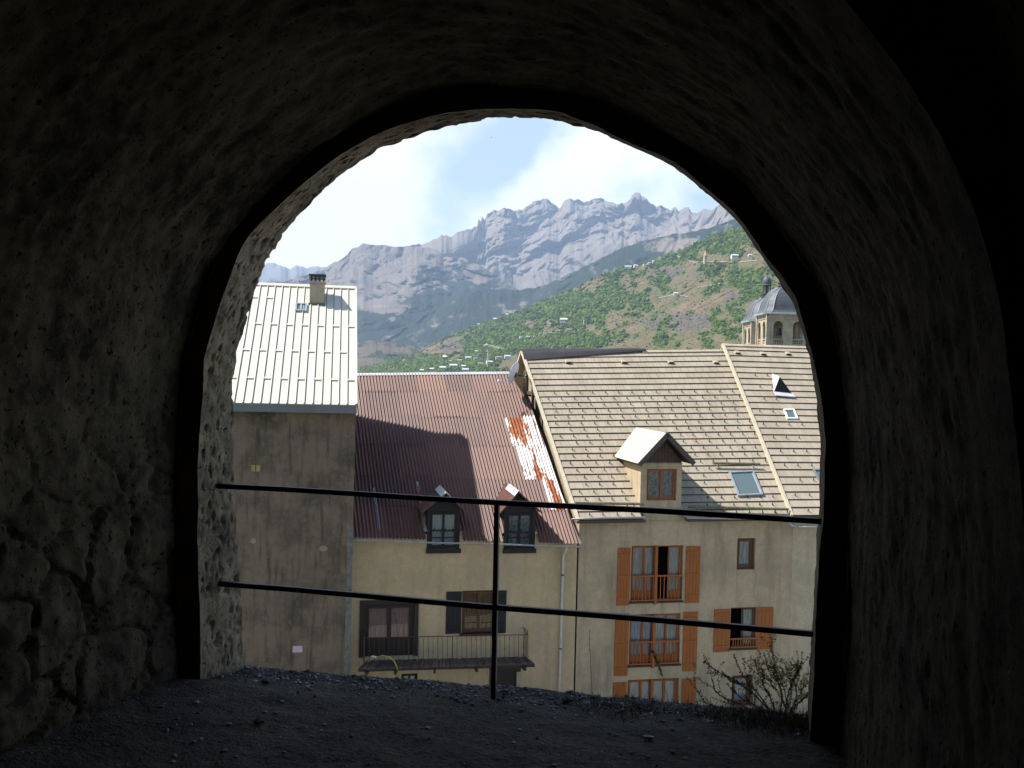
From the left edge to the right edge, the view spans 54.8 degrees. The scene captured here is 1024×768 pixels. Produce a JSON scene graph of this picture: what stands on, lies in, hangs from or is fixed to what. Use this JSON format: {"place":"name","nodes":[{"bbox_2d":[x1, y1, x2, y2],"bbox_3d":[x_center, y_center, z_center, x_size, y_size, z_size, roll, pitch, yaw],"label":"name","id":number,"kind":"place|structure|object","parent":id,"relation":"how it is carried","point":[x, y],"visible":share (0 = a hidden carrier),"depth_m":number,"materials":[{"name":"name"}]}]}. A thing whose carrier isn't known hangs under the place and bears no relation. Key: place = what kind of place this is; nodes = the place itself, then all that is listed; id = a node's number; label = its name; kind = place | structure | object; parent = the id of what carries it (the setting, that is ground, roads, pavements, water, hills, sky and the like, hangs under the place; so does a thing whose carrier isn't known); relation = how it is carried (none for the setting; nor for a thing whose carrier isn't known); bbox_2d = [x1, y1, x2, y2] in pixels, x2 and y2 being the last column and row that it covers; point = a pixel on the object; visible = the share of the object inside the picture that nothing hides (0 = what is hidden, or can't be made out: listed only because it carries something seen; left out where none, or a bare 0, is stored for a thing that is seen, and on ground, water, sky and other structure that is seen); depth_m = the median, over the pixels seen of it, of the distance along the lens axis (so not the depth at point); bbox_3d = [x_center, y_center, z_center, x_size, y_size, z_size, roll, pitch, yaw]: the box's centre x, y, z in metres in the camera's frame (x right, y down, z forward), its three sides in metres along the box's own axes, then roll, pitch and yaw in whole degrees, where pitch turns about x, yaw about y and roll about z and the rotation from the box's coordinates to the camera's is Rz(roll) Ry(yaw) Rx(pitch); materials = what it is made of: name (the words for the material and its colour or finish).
{"place":"outdoors","nodes":[
{"label":"outdoors","id":0,"kind":"place"},
{"bbox_2d":[258,262,325,282],"bbox_3d":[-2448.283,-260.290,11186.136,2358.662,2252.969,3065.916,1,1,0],"label":"range","id":1,"kind":"structure","parent":0,"point":[272,272],"depth_m":11161.50,"materials":[{"name":"grey stone"}]},
{"bbox_2d":[232,274,356,674],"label":"tall house","id":2,"kind":"structure","parent":0,"point":[294,388],"depth_m":35.87,"materials":[{"name":"grey concrete"}]},
{"bbox_2d":[293,646,301,652],"bbox_3d":[-7.780,9.621,35.803,0.341,0.233,0.018,1,1,-10],"label":"wall plaque","id":3,"kind":"object","parent":2,"relation":"attached to","point":[297,648],"depth_m":35.79,"materials":[{"name":"white"}]},
{"bbox_2d":[357,340,424,366],"bbox_3d":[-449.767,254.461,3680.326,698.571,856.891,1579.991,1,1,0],"label":"foothill","id":4,"kind":"structure","parent":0,"point":[370,352],"depth_m":3729.43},
{"bbox_2d":[271,243,517,341],"bbox_3d":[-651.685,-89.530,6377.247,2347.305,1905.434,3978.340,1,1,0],"label":"mountain","id":5,"kind":"structure","parent":0,"point":[398,287],"depth_m":6766.29,"materials":[{"name":"grey stone"}]},
{"bbox_2d":[0,662,846,767],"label":"ground","id":6,"kind":"structure","parent":0,"point":[565,741],"depth_m":4.64,"materials":[{"name":"grey gravel"}]},
{"bbox_2d":[253,718,264,723],"bbox_3d":[-1.209,1.609,4.715,0.055,0.027,0.052,1,1,-17],"label":"stone","id":7,"kind":"object","parent":6,"relation":"on","point":[258,720],"visible":1,"depth_m":4.70,"materials":[{"name":"grey stone"}]},
{"bbox_2d":[261,678,270,682],"bbox_3d":[-1.356,1.634,5.438,0.058,0.029,0.066,1,1,0],"label":"stone","id":8,"kind":"object","parent":6,"relation":"on","point":[265,680],"visible":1,"depth_m":5.42,"materials":[{"name":"grey stone"}]},
{"bbox_2d":[207,663,809,740],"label":"dry grass","id":9,"kind":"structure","parent":6,"relation":"on","point":[784,719],"depth_m":5.01,"materials":[{"name":"brown plant"}]},
{"bbox_2d":[0,0,1023,767],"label":"stone vault","id":10,"kind":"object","parent":6,"relation":"on","point":[170,170],"visible":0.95,"depth_m":4.13,"materials":[{"name":"stone"}]},
{"bbox_2d":[216,483,821,698],"bbox_3d":[-0.082,1.186,5.221,3.298,1.161,0.166,2,1,13],"label":"iron railing","id":11,"kind":"object","parent":6,"relation":"on","point":[495,607],"visible":0.86,"depth_m":5.20,"materials":[{"name":"black metal"}]},
{"bbox_2d":[562,696,573,702],"bbox_3d":[0.292,1.667,5.213,0.073,0.037,0.050,1,1,-18],"label":"stone","id":12,"kind":"object","parent":6,"relation":"on","point":[567,699],"visible":1,"depth_m":5.19,"materials":[{"name":"grey stone"}]},
{"bbox_2d":[589,630,591,684],"bbox_3d":[0.435,1.548,5.444,0.036,0.383,0.018,2,1,37],"label":"dry weed","id":13,"kind":"object","parent":6,"relation":"on","point":[590,659],"visible":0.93,"depth_m":5.45,"materials":[{"name":"brown plant"}]},
{"bbox_2d":[643,735,653,739],"bbox_3d":[0.643,1.669,4.664,0.052,0.024,0.036,2,1,29],"label":"stone","id":14,"kind":"object","parent":6,"relation":"on","point":[648,737],"visible":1,"depth_m":4.65,"materials":[{"name":"grey stone"}]},
{"bbox_2d":[650,649,668,700],"bbox_3d":[0.822,1.627,5.385,0.148,0.348,0.038,2,1,31],"label":"straw stalk","id":15,"kind":"object","parent":6,"relation":"on","point":[656,660],"visible":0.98,"depth_m":5.40,"materials":[{"name":"brown plant"}]},
{"bbox_2d":[685,652,809,712],"bbox_3d":[1.260,1.574,5.194,0.701,0.403,0.267,2,1,28],"label":"dry bush","id":16,"kind":"object","parent":6,"relation":"on","point":[795,702],"visible":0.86,"depth_m":5.17,"materials":[{"name":"brown plant"}]},
{"bbox_2d":[750,626,808,709],"bbox_3d":[1.462,1.511,5.235,0.391,0.436,0.242,1,1,0],"label":"straw weed","id":17,"kind":"object","parent":6,"relation":"on","point":[777,667],"visible":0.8,"depth_m":5.24,"materials":[{"name":"brown plant"}]},
{"bbox_2d":[350,372,581,691],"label":"ochre house","id":18,"kind":"structure","parent":0,"point":[478,435],"depth_m":38.20,"materials":[{"name":"paint"}]},
{"bbox_2d":[367,655,397,669],"bbox_3d":[-4.735,10.172,36.155,1.247,0.458,0.142,2,1,17],"label":"garden hose","id":19,"kind":"object","parent":18,"relation":"attached to","point":[385,656],"visible":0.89,"depth_m":36.14,"materials":[{"name":"rubber"}]},
{"bbox_2d":[363,603,414,656],"bbox_3d":[-4.642,9.228,37.175,1.936,2.010,0.123,1,1,-12],"label":"french door","id":20,"kind":"structure","parent":18,"relation":"in","point":[379,619],"depth_m":37.17,"materials":[{"name":"brown wood"}]},
{"bbox_2d":[401,673,417,679],"bbox_3d":[-3.901,11.298,37.348,0.625,0.748,0.123,1,1,-12],"label":"window","id":21,"kind":"structure","parent":18,"relation":"in","point":[414,675],"depth_m":37.33,"materials":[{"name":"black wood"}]},
{"bbox_2d":[461,590,492,632],"bbox_3d":[-1.291,8.709,37.878,1.327,1.638,0.123,1,1,-12],"label":"window","id":22,"kind":"structure","parent":18,"relation":"in","point":[473,620],"depth_m":37.88,"materials":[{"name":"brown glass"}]},
{"bbox_2d":[484,344,500,366],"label":"tv antenna","id":23,"kind":"object","parent":18,"relation":"on","point":[489,351],"visible":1,"depth_m":46.93,"materials":[{"name":"silver metal"}]},
{"bbox_2d":[489,667,520,686],"bbox_3d":[-0.288,11.718,38.059,1.239,1.631,0.160,1,1,-12],"label":"entrance door","id":24,"kind":"structure","parent":18,"relation":"in","point":[510,676],"depth_m":38.09,"materials":[{"name":"grey wood"}]},
{"bbox_2d":[498,362,525,382],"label":"satellite dish","id":25,"kind":"object","parent":18,"relation":"attached to","point":[513,374],"visible":1,"depth_m":44.71,"materials":[{"name":"metal"}]},
{"bbox_2d":[265,116,719,268],"label":"sky","id":26,"kind":"structure","parent":0,"point":[422,188],"materials":[{"name":"white"}]},
{"bbox_2d":[380,219,740,346],"bbox_3d":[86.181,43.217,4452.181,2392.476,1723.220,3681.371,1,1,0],"label":"wooded spur","id":27,"kind":"structure","parent":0,"point":[454,316],"depth_m":5157.07,"materials":[{"name":"plant"}]},
{"bbox_2d":[406,192,733,289],"bbox_3d":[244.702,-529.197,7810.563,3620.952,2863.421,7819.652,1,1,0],"label":"mountain","id":28,"kind":"structure","parent":0,"point":[537,243],"depth_m":9431.14,"materials":[{"name":"grey stone"}]},
{"bbox_2d":[396,231,778,371],"bbox_3d":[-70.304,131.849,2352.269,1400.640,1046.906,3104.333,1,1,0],"label":"hillside","id":29,"kind":"structure","parent":0,"point":[688,291],"depth_m":1956.67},
{"bbox_2d":[560,318,567,322],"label":"village house","id":30,"kind":"structure","parent":29,"relation":"on","point":[562,320],"depth_m":2400.51,"materials":[{"name":"grey"}]},
{"bbox_2d":[357,226,776,372],"bbox_3d":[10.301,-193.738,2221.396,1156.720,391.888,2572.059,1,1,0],"label":"woodland","id":31,"kind":"object","parent":29,"relation":"on","point":[506,334],"visible":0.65,"depth_m":2327.77,"materials":[{"name":"green plant"}]},
{"bbox_2d":[534,242,778,349],"bbox_3d":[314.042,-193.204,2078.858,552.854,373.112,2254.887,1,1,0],"label":"scrub","id":32,"kind":"object","parent":29,"relation":"on","point":[673,302],"visible":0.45,"depth_m":1956.65,"materials":[{"name":"green plant"}]},
{"bbox_2d":[703,250,706,263],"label":"chapel tower","id":33,"kind":"structure","parent":29,"relation":"on","point":[705,258],"depth_m":2163.73,"materials":[{"name":"beige"}]},
{"bbox_2d":[730,254,737,258],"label":"village house","id":34,"kind":"structure","parent":29,"relation":"on","point":[734,256],"depth_m":2013.19,"materials":[{"name":"grey"}]},
{"bbox_2d":[667,256,756,262],"bbox_3d":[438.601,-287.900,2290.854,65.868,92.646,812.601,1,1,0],"label":"track","id":35,"kind":"structure","parent":0,"point":[718,261],"depth_m":2075.02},
{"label":"street","id":36,"kind":"structure","parent":0,"visible":0},
{"bbox_2d":[517,343,820,713],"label":"beige house","id":37,"kind":"structure","parent":36,"relation":"on","point":[729,428],"depth_m":40.35,"materials":[{"name":"paint"}]},
{"bbox_2d":[627,678,677,701],"bbox_3d":[5.577,12.658,39.424,2.152,1.857,0.123,1,1,-12],"label":"window","id":38,"kind":"structure","parent":37,"relation":"in","point":[641,687],"depth_m":39.48,"materials":[{"name":"orange wood"}]},
{"bbox_2d":[629,613,679,667],"bbox_3d":[5.663,10.208,39.313,2.128,2.144,0.293,1,1,-12],"label":"window","id":39,"kind":"structure","parent":37,"relation":"in","point":[639,631],"depth_m":39.40,"materials":[{"name":"orange wood"}]},
{"bbox_2d":[630,545,681,604],"bbox_3d":[5.744,7.583,39.285,2.171,2.331,0.292,1,1,-12],"label":"window","id":40,"kind":"structure","parent":37,"relation":"in","point":[644,559],"depth_m":39.32,"materials":[{"name":"orange wood"}]},
{"bbox_2d":[731,675,750,705],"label":"window","id":41,"kind":"structure","parent":37,"relation":"in","point":[741,692],"depth_m":40.29,"materials":[{"name":"glass"}]},
{"bbox_2d":[730,607,754,646],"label":"window","id":42,"kind":"structure","parent":37,"relation":"in","point":[748,613],"depth_m":40.25,"materials":[{"name":"glass"}]},
{"bbox_2d":[737,538,753,568],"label":"window","id":43,"kind":"structure","parent":37,"relation":"in","point":[745,546],"depth_m":40.21,"materials":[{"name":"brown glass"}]},
{"bbox_3d":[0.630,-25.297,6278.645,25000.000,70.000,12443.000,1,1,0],"label":"valley floor","id":44,"kind":"structure","parent":0,"visible":0},
{"bbox_2d":[741,266,805,345],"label":"church","id":45,"kind":"structure","parent":44,"relation":"on","point":[771,318],"depth_m":111.18,"materials":[{"name":"stone"}]}
]}

